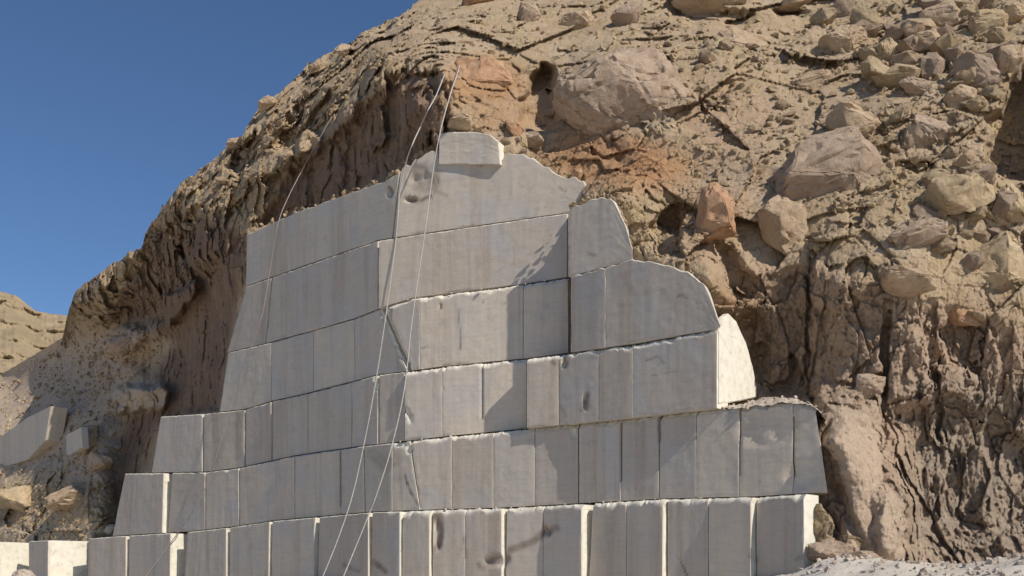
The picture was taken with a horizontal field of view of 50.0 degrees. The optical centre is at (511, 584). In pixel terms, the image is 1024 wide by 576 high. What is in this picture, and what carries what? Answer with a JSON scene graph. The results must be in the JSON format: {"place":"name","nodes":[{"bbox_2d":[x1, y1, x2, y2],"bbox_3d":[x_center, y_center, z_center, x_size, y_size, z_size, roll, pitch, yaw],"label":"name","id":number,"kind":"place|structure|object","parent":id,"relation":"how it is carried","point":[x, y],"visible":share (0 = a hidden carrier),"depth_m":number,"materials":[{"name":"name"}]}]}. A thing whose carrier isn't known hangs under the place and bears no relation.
{"place":"outdoors","nodes":[
{"label":"outdoors","id":0,"kind":"place"},
{"bbox_2d":[0,291,66,374],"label":"distant hill","id":1,"kind":"structure","parent":0,"point":[27,331],"depth_m":130.99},
{"bbox_2d":[0,0,418,314],"label":"sky","id":2,"kind":"structure","parent":0,"point":[107,107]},
{"bbox_2d":[0,0,1023,563],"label":"hillside","id":3,"kind":"structure","parent":0,"point":[922,462],"depth_m":27.13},
{"bbox_2d":[0,485,32,511],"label":"boulder","id":4,"kind":"object","parent":3,"relation":"on","point":[15,498],"visible":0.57,"depth_m":44.94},
{"bbox_2d":[0,406,66,465],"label":"stone slab","id":5,"kind":"structure","parent":3,"relation":"on","point":[31,437],"depth_m":46.60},
{"bbox_2d":[44,482,84,509],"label":"boulder","id":6,"kind":"object","parent":3,"relation":"on","point":[71,496],"visible":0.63,"depth_m":41.83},
{"bbox_2d":[79,424,98,454],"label":"boulder","id":7,"kind":"object","parent":3,"relation":"on","point":[93,435],"visible":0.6,"depth_m":43.22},
{"bbox_2d":[66,427,88,454],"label":"stone slab","id":8,"kind":"structure","parent":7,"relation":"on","point":[77,441],"depth_m":43.09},
{"bbox_2d":[87,451,114,471],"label":"boulder","id":9,"kind":"object","parent":3,"relation":"on","point":[97,460],"visible":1,"depth_m":42.17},
{"bbox_2d":[107,333,130,355],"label":"boulder","id":10,"kind":"object","parent":3,"relation":"on","point":[116,345],"visible":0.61,"depth_m":42.67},
{"bbox_2d":[146,117,331,575],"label":"rope","id":11,"kind":"object","parent":3,"relation":"hanging from","point":[249,349],"visible":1,"depth_m":32.72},
{"bbox_2d":[323,74,444,575],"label":"rope","id":12,"kind":"object","parent":3,"relation":"hanging from","point":[384,323],"visible":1,"depth_m":28.00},
{"bbox_2d":[343,65,459,575],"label":"rope","id":13,"kind":"object","parent":3,"relation":"hanging from","point":[411,323],"visible":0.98,"depth_m":27.47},
{"bbox_2d":[447,113,472,130],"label":"boulder","id":14,"kind":"object","parent":3,"relation":"on","point":[461,121],"visible":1,"depth_m":27.47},
{"bbox_2d":[455,56,512,87],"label":"boulder","id":15,"kind":"object","parent":3,"relation":"on","point":[483,69],"visible":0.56,"depth_m":28.92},
{"bbox_2d":[0,0,1023,538],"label":"rubble","id":16,"kind":"object","parent":3,"relation":"on","point":[1014,140],"visible":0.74,"depth_m":27.63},
{"bbox_2d":[517,2,541,22],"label":"boulder","id":17,"kind":"object","parent":3,"relation":"on","point":[528,12],"visible":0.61,"depth_m":32.33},
{"bbox_2d":[560,9,594,30],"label":"boulder","id":18,"kind":"object","parent":3,"relation":"on","point":[584,18],"visible":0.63,"depth_m":31.66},
{"bbox_2d":[552,47,689,136],"bbox_3d":[2.738,-12.298,27.514,3.450,2.410,1.649,0,0,0],"label":"boulder","id":19,"kind":"object","parent":3,"relation":"on","point":[600,94],"visible":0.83,"depth_m":27.00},
{"bbox_2d":[610,0,640,26],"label":"boulder","id":20,"kind":"object","parent":3,"relation":"on","point":[627,12],"visible":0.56,"depth_m":30.95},
{"bbox_2d":[671,0,746,15],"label":"boulder","id":21,"kind":"object","parent":3,"relation":"on","point":[696,7],"visible":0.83,"depth_m":31.58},
{"bbox_2d":[695,182,735,243],"bbox_3d":[4.508,-8.254,24.379,0.897,1.300,0.936,0,0,26],"label":"boulder","id":22,"kind":"object","parent":3,"relation":"on","point":[715,217],"visible":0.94,"depth_m":24.04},
{"bbox_2d":[717,26,767,46],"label":"boulder","id":23,"kind":"object","parent":3,"relation":"on","point":[733,34],"visible":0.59,"depth_m":29.40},
{"bbox_2d":[757,195,808,255],"bbox_3d":[6.088,-7.985,24.498,1.145,1.437,0.983,0,0,-25],"label":"boulder","id":24,"kind":"object","parent":3,"relation":"on","point":[782,223],"visible":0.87,"depth_m":24.15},
{"bbox_2d":[790,69,835,89],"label":"boulder","id":25,"kind":"object","parent":3,"relation":"on","point":[818,78],"visible":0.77,"depth_m":27.49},
{"bbox_2d":[809,7,836,24],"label":"loose stone","id":26,"kind":"object","parent":3,"relation":"on","point":[823,15],"visible":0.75,"depth_m":30.02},
{"bbox_2d":[813,503,834,541],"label":"boulder","id":27,"kind":"object","parent":3,"relation":"on","point":[823,525],"visible":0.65,"depth_m":21.39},
{"bbox_2d":[772,126,884,200],"bbox_3d":[7.348,-9.284,24.822,2.881,2.306,1.580,0,0,0],"label":"boulder","id":28,"kind":"object","parent":3,"relation":"on","point":[846,158],"visible":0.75,"depth_m":24.30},
{"bbox_2d":[818,24,867,52],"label":"boulder","id":29,"kind":"object","parent":3,"relation":"on","point":[853,37],"visible":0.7,"depth_m":28.33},
{"bbox_2d":[825,99,880,137],"bbox_3d":[7.878,-10.694,25.414,0.924,0.929,0.997,0,0,-26],"label":"boulder","id":30,"kind":"object","parent":3,"relation":"on","point":[852,112],"visible":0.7,"depth_m":25.12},
{"bbox_2d":[849,7,884,24],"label":"loose stone","id":31,"kind":"object","parent":3,"relation":"on","point":[867,14],"visible":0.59,"depth_m":29.47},
{"bbox_2d":[855,373,885,398],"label":"boulder","id":32,"kind":"object","parent":3,"relation":"on","point":[867,384],"visible":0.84,"depth_m":22.92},
{"bbox_2d":[860,56,889,80],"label":"loose stone","id":33,"kind":"object","parent":3,"relation":"on","point":[870,66],"visible":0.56,"depth_m":26.68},
{"bbox_2d":[872,37,897,59],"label":"boulder","id":34,"kind":"object","parent":3,"relation":"on","point":[885,49],"visible":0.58,"depth_m":27.72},
{"bbox_2d":[871,72,915,88],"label":"loose stone","id":35,"kind":"object","parent":3,"relation":"on","point":[890,80],"visible":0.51,"depth_m":26.35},
{"bbox_2d":[879,265,936,297],"bbox_3d":[8.178,-6.295,22.722,1.080,0.633,0.825,0,0,0],"label":"boulder","id":36,"kind":"object","parent":3,"relation":"on","point":[899,281],"visible":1,"depth_m":22.49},
{"bbox_2d":[901,122,923,150],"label":"boulder","id":37,"kind":"object","parent":3,"relation":"on","point":[912,135],"visible":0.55,"depth_m":24.57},
{"bbox_2d":[898,76,932,95],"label":"boulder","id":38,"kind":"object","parent":3,"relation":"on","point":[913,85],"visible":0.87,"depth_m":26.00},
{"bbox_2d":[887,215,948,249],"bbox_3d":[8.606,-7.411,23.276,1.485,0.851,0.966,0,0,0],"label":"boulder","id":39,"kind":"object","parent":3,"relation":"on","point":[920,230],"visible":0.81,"depth_m":22.90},
{"bbox_2d":[900,18,937,37],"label":"loose stone","id":40,"kind":"object","parent":3,"relation":"on","point":[914,26],"visible":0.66,"depth_m":27.84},
{"bbox_2d":[919,52,946,78],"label":"loose stone","id":41,"kind":"object","parent":3,"relation":"on","point":[932,64],"visible":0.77,"depth_m":26.40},
{"bbox_2d":[914,113,954,146],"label":"boulder","id":42,"kind":"object","parent":3,"relation":"on","point":[934,130],"visible":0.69,"depth_m":24.48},
{"bbox_2d":[919,0,961,26],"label":"boulder","id":43,"kind":"object","parent":3,"relation":"on","point":[944,12],"visible":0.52,"depth_m":28.09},
{"bbox_2d":[929,33,958,57],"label":"loose stone","id":44,"kind":"object","parent":3,"relation":"on","point":[942,44],"visible":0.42,"depth_m":26.83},
{"bbox_2d":[937,23,956,36],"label":"loose stone","id":45,"kind":"object","parent":3,"relation":"on","point":[945,28],"visible":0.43,"depth_m":27.59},
{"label":"loose stone","id":46,"kind":"object","parent":45,"relation":"on","visible":0},
{"bbox_2d":[914,28,939,52],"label":"boulder","id":47,"kind":"object","parent":46,"relation":"on","point":[927,39],"visible":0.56,"depth_m":27.42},
{"bbox_2d":[923,172,995,214],"bbox_3d":[9.598,-8.319,23.443,1.489,0.892,0.965,0,0,0],"label":"boulder","id":48,"kind":"object","parent":3,"relation":"on","point":[951,194],"visible":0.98,"depth_m":23.13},
{"bbox_2d":[941,84,977,110],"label":"boulder","id":49,"kind":"object","parent":3,"relation":"on","point":[955,96],"visible":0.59,"depth_m":25.25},
{"bbox_2d":[949,308,981,326],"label":"boulder","id":50,"kind":"object","parent":3,"relation":"on","point":[963,317],"visible":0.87,"depth_m":23.20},
{"bbox_2d":[952,52,999,86],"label":"boulder","id":51,"kind":"object","parent":3,"relation":"on","point":[985,64],"visible":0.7,"depth_m":25.52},
{"bbox_2d":[967,8,1008,36],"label":"boulder","id":52,"kind":"object","parent":3,"relation":"on","point":[980,22],"visible":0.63,"depth_m":27.25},
{"bbox_2d":[978,230,1023,292],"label":"boulder","id":53,"kind":"object","parent":3,"relation":"on","point":[1002,268],"visible":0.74,"depth_m":23.20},
{"bbox_2d":[991,190,1017,222],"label":"loose stone","id":54,"kind":"object","parent":3,"relation":"on","point":[1005,200],"visible":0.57,"depth_m":23.39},
{"bbox_2d":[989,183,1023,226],"bbox_3d":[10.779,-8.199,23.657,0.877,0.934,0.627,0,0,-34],"label":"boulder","id":55,"kind":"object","parent":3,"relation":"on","point":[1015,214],"visible":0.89,"depth_m":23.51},
{"bbox_2d":[994,43,1023,81],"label":"boulder","id":56,"kind":"object","parent":3,"relation":"on","point":[1008,58],"visible":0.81,"depth_m":25.55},
{"bbox_2d":[997,1,1023,23],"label":"boulder","id":57,"kind":"object","parent":3,"relation":"on","point":[1014,11],"visible":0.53,"depth_m":27.44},
{"bbox_2d":[777,556,1023,575],"bbox_3d":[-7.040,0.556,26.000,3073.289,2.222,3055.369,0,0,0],"label":"ground","id":58,"kind":"structure","parent":0,"point":[1009,568],"depth_m":18.53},
{"bbox_2d":[0,542,28,575],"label":"stone block","id":59,"kind":"structure","parent":58,"relation":"on","point":[14,556],"depth_m":39.87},
{"bbox_2d":[29,540,88,575],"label":"stone block","id":60,"kind":"structure","parent":58,"relation":"on","point":[57,558],"depth_m":38.21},
{"bbox_2d":[88,536,129,575],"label":"stone block","id":61,"kind":"structure","parent":58,"relation":"on","point":[108,556],"depth_m":36.72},
{"bbox_2d":[129,533,186,575],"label":"stone block","id":62,"kind":"structure","parent":58,"relation":"on","point":[146,552],"depth_m":34.87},
{"bbox_2d":[113,473,187,535],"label":"stone block","id":63,"kind":"structure","parent":62,"relation":"on","point":[144,504],"depth_m":35.88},
{"bbox_2d":[185,528,229,575],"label":"stone block","id":64,"kind":"structure","parent":58,"relation":"on","point":[207,552],"depth_m":33.34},
{"bbox_2d":[169,473,211,532],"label":"stone block","id":65,"kind":"structure","parent":64,"relation":"on","point":[187,490],"depth_m":34.51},
{"bbox_2d":[152,414,206,473],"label":"stone block","id":66,"kind":"structure","parent":65,"relation":"on","point":[180,445],"depth_m":34.87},
{"bbox_2d":[206,468,245,529],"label":"stone block","id":67,"kind":"structure","parent":64,"relation":"on","point":[223,499],"depth_m":33.31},
{"bbox_2d":[204,410,247,471],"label":"stone block","id":68,"kind":"structure","parent":67,"relation":"on","point":[231,454],"depth_m":33.36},
{"bbox_2d":[220,343,273,411],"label":"stone block","id":69,"kind":"structure","parent":68,"relation":"on","point":[254,387],"depth_m":32.72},
{"bbox_2d":[228,278,272,352],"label":"stone block","id":70,"kind":"structure","parent":69,"relation":"on","point":[248,319],"depth_m":32.68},
{"bbox_2d":[230,522,272,575],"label":"stone block","id":71,"kind":"structure","parent":58,"relation":"on","point":[250,550],"depth_m":31.92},
{"bbox_2d":[240,456,297,524],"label":"stone block","id":72,"kind":"structure","parent":71,"relation":"on","point":[267,491],"depth_m":31.85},
{"bbox_2d":[246,402,275,465],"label":"stone block","id":73,"kind":"structure","parent":72,"relation":"on","point":[259,434],"depth_m":32.25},
{"bbox_2d":[273,394,309,459],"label":"stone block","id":74,"kind":"structure","parent":72,"relation":"on","point":[290,427],"depth_m":31.28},
{"bbox_2d":[272,331,315,400],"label":"stone block","id":75,"kind":"structure","parent":74,"relation":"on","point":[292,366],"depth_m":31.32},
{"bbox_2d":[272,518,319,575],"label":"stone block","id":76,"kind":"structure","parent":58,"relation":"on","point":[295,547],"depth_m":30.53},
{"bbox_2d":[295,450,344,518],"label":"stone block","id":77,"kind":"structure","parent":76,"relation":"on","point":[318,492],"depth_m":30.25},
{"bbox_2d":[308,382,356,453],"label":"stone block","id":78,"kind":"structure","parent":77,"relation":"on","point":[330,411],"depth_m":29.98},
{"bbox_2d":[314,320,355,391],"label":"stone block","id":79,"kind":"structure","parent":78,"relation":"on","point":[334,355],"depth_m":29.98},
{"bbox_2d":[266,241,380,342],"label":"stone block","id":80,"kind":"structure","parent":79,"relation":"on","point":[337,289],"depth_m":30.25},
{"bbox_2d":[246,173,400,285],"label":"stone block","id":81,"kind":"structure","parent":80,"relation":"on","point":[338,226],"depth_m":30.39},
{"bbox_2d":[318,513,372,575],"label":"stone block","id":82,"kind":"structure","parent":58,"relation":"on","point":[360,563],"depth_m":28.87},
{"bbox_2d":[340,447,372,514],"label":"stone block","id":83,"kind":"structure","parent":82,"relation":"on","point":[350,459],"depth_m":29.13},
{"bbox_2d":[352,376,381,446],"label":"stone block","id":84,"kind":"structure","parent":83,"relation":"on","point":[362,392],"depth_m":28.84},
{"bbox_2d":[365,443,401,511],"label":"stone block","id":85,"kind":"structure","parent":82,"relation":"on","point":[376,457],"depth_m":28.34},
{"bbox_2d":[380,372,407,443],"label":"stone block","id":86,"kind":"structure","parent":85,"relation":"on","point":[391,389],"depth_m":28.14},
{"bbox_2d":[355,310,415,380],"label":"stone block","id":87,"kind":"structure","parent":86,"relation":"on","point":[368,337],"depth_m":28.68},
{"bbox_2d":[387,298,421,371],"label":"stone block","id":88,"kind":"structure","parent":86,"relation":"on","point":[400,316],"depth_m":27.85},
{"bbox_2d":[372,512,405,575],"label":"stone block","id":89,"kind":"structure","parent":58,"relation":"on","point":[387,545],"depth_m":27.69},
{"bbox_2d":[393,441,427,511],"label":"stone block","id":90,"kind":"structure","parent":89,"relation":"on","point":[405,494],"depth_m":27.76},
{"bbox_2d":[402,510,434,575],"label":"stone block","id":91,"kind":"structure","parent":58,"relation":"on","point":[417,543],"depth_m":27.09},
{"bbox_2d":[412,436,456,510],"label":"stone block","id":92,"kind":"structure","parent":91,"relation":"on","point":[433,461],"depth_m":27.30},
{"bbox_2d":[405,367,445,441],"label":"stone block","id":93,"kind":"structure","parent":92,"relation":"on","point":[424,404],"depth_m":27.54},
{"bbox_2d":[433,509,467,575],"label":"stone block","id":94,"kind":"structure","parent":58,"relation":"on","point":[449,542],"depth_m":26.68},
{"bbox_2d":[453,433,499,509],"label":"stone block","id":95,"kind":"structure","parent":94,"relation":"on","point":[473,471],"depth_m":26.78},
{"bbox_2d":[443,360,528,436],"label":"stone block","id":96,"kind":"structure","parent":95,"relation":"on","point":[478,399],"depth_m":26.91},
{"bbox_2d":[420,285,524,369],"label":"stone block","id":97,"kind":"structure","parent":96,"relation":"on","point":[472,328],"depth_m":27.15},
{"bbox_2d":[379,214,570,309],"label":"stone block","id":98,"kind":"structure","parent":97,"relation":"on","point":[505,255],"depth_m":27.37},
{"bbox_2d":[394,150,585,237],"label":"stone block","id":99,"kind":"structure","parent":98,"relation":"on","point":[515,187],"depth_m":27.41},
{"bbox_2d":[439,132,503,165],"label":"stone block","id":100,"kind":"structure","parent":99,"relation":"on","point":[468,148],"depth_m":27.38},
{"bbox_2d":[523,279,573,359],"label":"stone block","id":101,"kind":"structure","parent":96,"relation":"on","point":[547,318],"depth_m":26.47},
{"bbox_2d":[466,508,507,575],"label":"stone block","id":102,"kind":"structure","parent":58,"relation":"on","point":[486,542],"depth_m":26.13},
{"bbox_2d":[494,429,537,508],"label":"stone block","id":103,"kind":"structure","parent":102,"relation":"on","point":[514,469],"depth_m":26.25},
{"bbox_2d":[506,506,545,575],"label":"stone block","id":104,"kind":"structure","parent":58,"relation":"on","point":[525,531],"depth_m":25.70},
{"bbox_2d":[543,504,593,575],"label":"stone block","id":105,"kind":"structure","parent":58,"relation":"on","point":[567,535],"depth_m":24.94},
{"bbox_2d":[535,425,594,506],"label":"stone block","id":106,"kind":"structure","parent":105,"relation":"on","point":[557,466],"depth_m":25.69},
{"bbox_2d":[527,356,561,428],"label":"stone block","id":107,"kind":"structure","parent":106,"relation":"on","point":[543,376],"depth_m":25.74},
{"bbox_2d":[589,501,628,575],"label":"stone block","id":108,"kind":"structure","parent":58,"relation":"on","point":[608,557],"depth_m":24.36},
{"bbox_2d":[579,420,627,503],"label":"stone block","id":109,"kind":"structure","parent":108,"relation":"on","point":[600,462],"depth_m":24.95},
{"bbox_2d":[559,350,602,425],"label":"stone block","id":110,"kind":"structure","parent":109,"relation":"on","point":[579,389],"depth_m":25.17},
{"bbox_2d":[571,268,609,353],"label":"stone block","id":111,"kind":"structure","parent":110,"relation":"on","point":[588,311],"depth_m":25.02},
{"bbox_2d":[568,197,632,277],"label":"stone block","id":112,"kind":"structure","parent":111,"relation":"on","point":[598,234],"depth_m":24.97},
{"bbox_2d":[599,345,639,421],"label":"stone block","id":113,"kind":"structure","parent":109,"relation":"on","point":[616,381],"depth_m":24.49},
{"bbox_2d":[621,416,662,501],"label":"stone block","id":114,"kind":"structure","parent":108,"relation":"on","point":[640,481],"depth_m":24.23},
{"bbox_2d":[627,499,668,575],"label":"stone block","id":115,"kind":"structure","parent":58,"relation":"on","point":[647,537],"depth_m":23.63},
{"bbox_2d":[660,412,702,499],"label":"stone block","id":116,"kind":"structure","parent":115,"relation":"on","point":[678,455],"depth_m":23.65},
{"bbox_2d":[633,330,727,418],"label":"stone block","id":117,"kind":"structure","parent":116,"relation":"on","point":[678,375],"depth_m":23.52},
{"bbox_2d":[606,259,720,347],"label":"stone block","id":118,"kind":"structure","parent":117,"relation":"on","point":[647,302],"depth_m":23.91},
{"bbox_2d":[668,498,711,575],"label":"stone block","id":119,"kind":"structure","parent":58,"relation":"on","point":[688,537],"depth_m":23.08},
{"bbox_2d":[697,407,741,498],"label":"stone block","id":120,"kind":"structure","parent":119,"relation":"on","point":[718,451],"depth_m":23.05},
{"bbox_2d":[714,314,756,403],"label":"stone slab","id":121,"kind":"structure","parent":120,"relation":"on","point":[736,377],"depth_m":23.48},
{"bbox_2d":[389,280,1023,575],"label":"rubble","id":122,"kind":"object","parent":58,"relation":"on","point":[948,565],"visible":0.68,"depth_m":18.95,"materials":[{"name":"stone"}]},
{"bbox_2d":[709,497,758,575],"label":"stone block","id":123,"kind":"structure","parent":58,"relation":"on","point":[732,536],"depth_m":22.34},
{"bbox_2d":[740,403,796,497],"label":"stone block","id":124,"kind":"structure","parent":123,"relation":"on","point":[767,467],"depth_m":22.39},
{"bbox_2d":[725,397,825,419],"bbox_3d":[5.441,-3.645,23.154,3.065,0.647,1.670,0,0,37],"label":"rubble heap","id":125,"kind":"object","parent":124,"relation":"on","point":[779,400],"visible":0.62,"depth_m":22.61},
{"bbox_2d":[757,494,818,575],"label":"stone block","id":126,"kind":"structure","parent":58,"relation":"on","point":[785,535],"depth_m":21.59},
{"bbox_2d":[793,403,827,494],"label":"stone block","id":127,"kind":"structure","parent":126,"relation":"on","point":[809,478],"depth_m":21.85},
{"bbox_2d":[808,538,852,560],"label":"boulder","id":128,"kind":"object","parent":58,"relation":"on","point":[827,548],"visible":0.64,"depth_m":21.08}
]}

